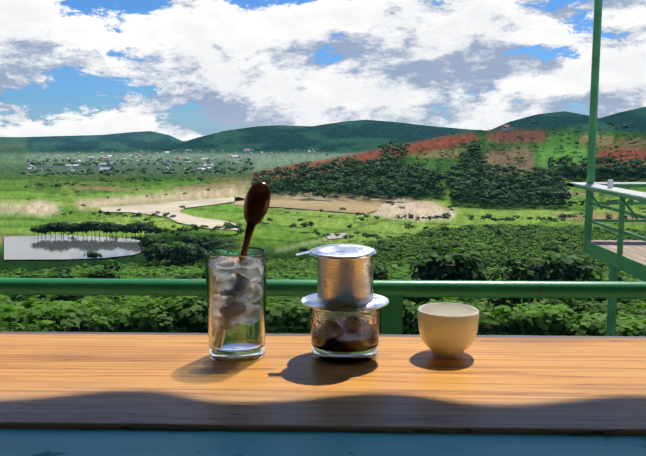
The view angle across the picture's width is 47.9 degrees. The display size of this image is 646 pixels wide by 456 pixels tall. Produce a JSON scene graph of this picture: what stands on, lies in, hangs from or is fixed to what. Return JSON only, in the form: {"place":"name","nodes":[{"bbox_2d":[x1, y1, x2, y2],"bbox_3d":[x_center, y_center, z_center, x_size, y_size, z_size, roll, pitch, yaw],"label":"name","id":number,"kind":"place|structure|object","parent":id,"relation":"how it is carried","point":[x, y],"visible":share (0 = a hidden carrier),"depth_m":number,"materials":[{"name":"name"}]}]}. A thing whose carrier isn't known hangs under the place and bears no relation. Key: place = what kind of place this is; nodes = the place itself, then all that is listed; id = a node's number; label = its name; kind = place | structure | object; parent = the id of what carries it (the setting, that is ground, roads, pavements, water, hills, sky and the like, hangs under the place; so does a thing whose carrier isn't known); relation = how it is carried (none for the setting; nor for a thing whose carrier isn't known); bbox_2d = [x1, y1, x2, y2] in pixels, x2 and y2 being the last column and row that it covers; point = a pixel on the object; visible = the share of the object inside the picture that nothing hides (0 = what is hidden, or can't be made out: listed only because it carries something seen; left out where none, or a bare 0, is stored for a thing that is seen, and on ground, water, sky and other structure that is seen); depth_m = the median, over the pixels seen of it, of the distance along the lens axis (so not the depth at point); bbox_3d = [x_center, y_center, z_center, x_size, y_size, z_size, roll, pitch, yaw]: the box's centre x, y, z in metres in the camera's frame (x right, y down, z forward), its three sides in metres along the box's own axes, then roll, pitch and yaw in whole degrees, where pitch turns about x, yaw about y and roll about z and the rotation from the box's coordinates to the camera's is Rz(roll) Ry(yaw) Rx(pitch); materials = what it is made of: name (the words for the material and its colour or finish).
{"place":"outdoors","nodes":[
{"label":"outdoors","id":0,"kind":"place"},
{"bbox_2d":[4,235,143,259],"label":"lake water","id":1,"kind":"structure","parent":0,"point":[46,247],"depth_m":478.47,"materials":[{"name":"grey liquid"}]},
{"bbox_2d":[100,197,243,229],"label":"dirt road","id":2,"kind":"structure","parent":0,"point":[171,208],"depth_m":735.88,"materials":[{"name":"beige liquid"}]},
{"bbox_2d":[235,195,393,213],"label":"field","id":3,"kind":"structure","parent":0,"point":[360,205],"depth_m":804.18,"materials":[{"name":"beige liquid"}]},
{"bbox_2d":[0,334,645,435],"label":"wooden table","id":4,"kind":"object","parent":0,"point":[552,386],"visible":0.61,"depth_m":0.71,"materials":[{"name":"brown wood"}]},
{"bbox_2d":[0,107,645,335],"bbox_3d":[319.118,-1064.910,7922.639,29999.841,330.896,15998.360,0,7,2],"label":"grassy terrain","id":5,"kind":"structure","parent":0,"point":[278,237],"depth_m":1044.67,"materials":[{"name":"green plant"}]},
{"bbox_2d":[25,127,562,217],"bbox_3d":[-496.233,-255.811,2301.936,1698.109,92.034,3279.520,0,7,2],"label":"town houses","id":6,"kind":"structure","parent":5,"relation":"on","point":[502,129],"depth_m":2153.86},
{"bbox_2d":[27,125,565,214],"bbox_3d":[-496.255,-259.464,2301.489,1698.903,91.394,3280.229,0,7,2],"label":"town roofs","id":7,"kind":"structure","parent":6,"relation":"attached to","point":[102,168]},
{"bbox_2d":[0,223,645,335],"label":"bushes","id":8,"kind":"object","parent":5,"relation":"on","point":[169,314],"visible":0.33,"depth_m":105.78,"materials":[{"name":"green plant"}]},
{"bbox_2d":[16,220,633,309],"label":"plantation trees","id":9,"kind":"object","parent":5,"relation":"on","point":[453,264],"depth_m":141.20,"materials":[{"name":"green plant"}]},
{"bbox_2d":[21,157,645,238],"bbox_3d":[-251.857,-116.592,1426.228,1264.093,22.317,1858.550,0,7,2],"label":"trees","id":10,"kind":"object","parent":5,"relation":"on","point":[230,225],"visible":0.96,"depth_m":647.11,"materials":[{"name":"green plant"}]},
{"bbox_2d":[251,121,645,205],"bbox_3d":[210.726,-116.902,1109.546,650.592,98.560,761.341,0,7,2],"label":"hill forest leaves","id":11,"kind":"object","parent":5,"relation":"on","point":[419,177],"visible":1,"depth_m":921.38,"materials":[{"name":"green plant"}]},
{"bbox_2d":[567,0,645,335],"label":"deck frame","id":12,"kind":"object","parent":5,"relation":"on","point":[616,262],"visible":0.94,"depth_m":12.67,"materials":[{"name":"green metal"}]},
{"bbox_2d":[569,182,645,197],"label":"railing counter","id":13,"kind":"object","parent":12,"relation":"on","point":[596,185],"visible":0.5,"depth_m":11.95,"materials":[{"name":"white wood"}]},
{"bbox_2d":[607,179,612,187],"bbox_3d":[4.654,-0.714,11.770,0.090,0.140,0.090,0,7,2],"label":"deck jar","id":14,"kind":"object","parent":12,"relation":"on","point":[610,183],"visible":1,"depth_m":11.74,"materials":[{"name":"white"}]},
{"bbox_2d":[589,240,645,264],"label":"deck floor","id":15,"kind":"structure","parent":12,"relation":"on","point":[635,250],"depth_m":12.33,"materials":[{"name":"beige wood"}]},
{"bbox_2d":[0,428,645,455],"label":"teal counter ledge","id":16,"kind":"object","parent":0,"point":[56,442],"visible":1,"depth_m":0.59,"materials":[{"name":"blue paint"}]},
{"bbox_2d":[0,0,645,140],"label":"sky","id":17,"kind":"structure","parent":0,"point":[184,70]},
{"bbox_2d":[326,233,348,238],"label":"pond water","id":18,"kind":"structure","parent":0,"point":[332,236],"depth_m":532.38,"materials":[{"name":"beige liquid"}]},
{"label":"cafe floor","id":19,"kind":"structure","parent":0,"visible":0},
{"bbox_2d":[0,278,645,333],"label":"hand rail","id":20,"kind":"object","parent":19,"relation":"on","point":[394,292],"visible":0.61,"depth_m":2.22,"materials":[{"name":"green metal"}]},
{"bbox_3d":[0.020,0.723,0.768,5.250,1.058,0.350,0,7,2],"label":"counter","id":21,"kind":"object","parent":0,"visible":0},
{"bbox_2d":[205,182,270,362],"bbox_3d":[-0.095,0.047,0.804,0.069,0.192,0.075,0,7,2],"label":"glass with spoon","id":22,"kind":"object","parent":21,"relation":"on","point":[236,292],"visible":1,"depth_m":0.78,"materials":[{"name":"clear glass"}]},
{"bbox_2d":[0,331,645,338],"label":"counter edge","id":23,"kind":"object","parent":21,"relation":"attached to","point":[380,335],"depth_m":0.91,"materials":[{"name":"grey"}]},
{"bbox_2d":[296,244,388,363],"bbox_3d":[0.022,0.081,0.805,0.103,0.124,0.097,0,7,2],"label":"coffee glass","id":24,"kind":"object","parent":21,"relation":"on","point":[345,304],"visible":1,"depth_m":0.78,"materials":[{"name":"silver"}]},
{"bbox_2d":[417,302,478,357],"bbox_3d":[0.140,0.116,0.813,0.068,0.052,0.068,0,7,2],"label":"cup","id":25,"kind":"object","parent":21,"relation":"on","point":[448,330],"visible":1,"depth_m":0.79,"materials":[{"name":"white ceramic"}]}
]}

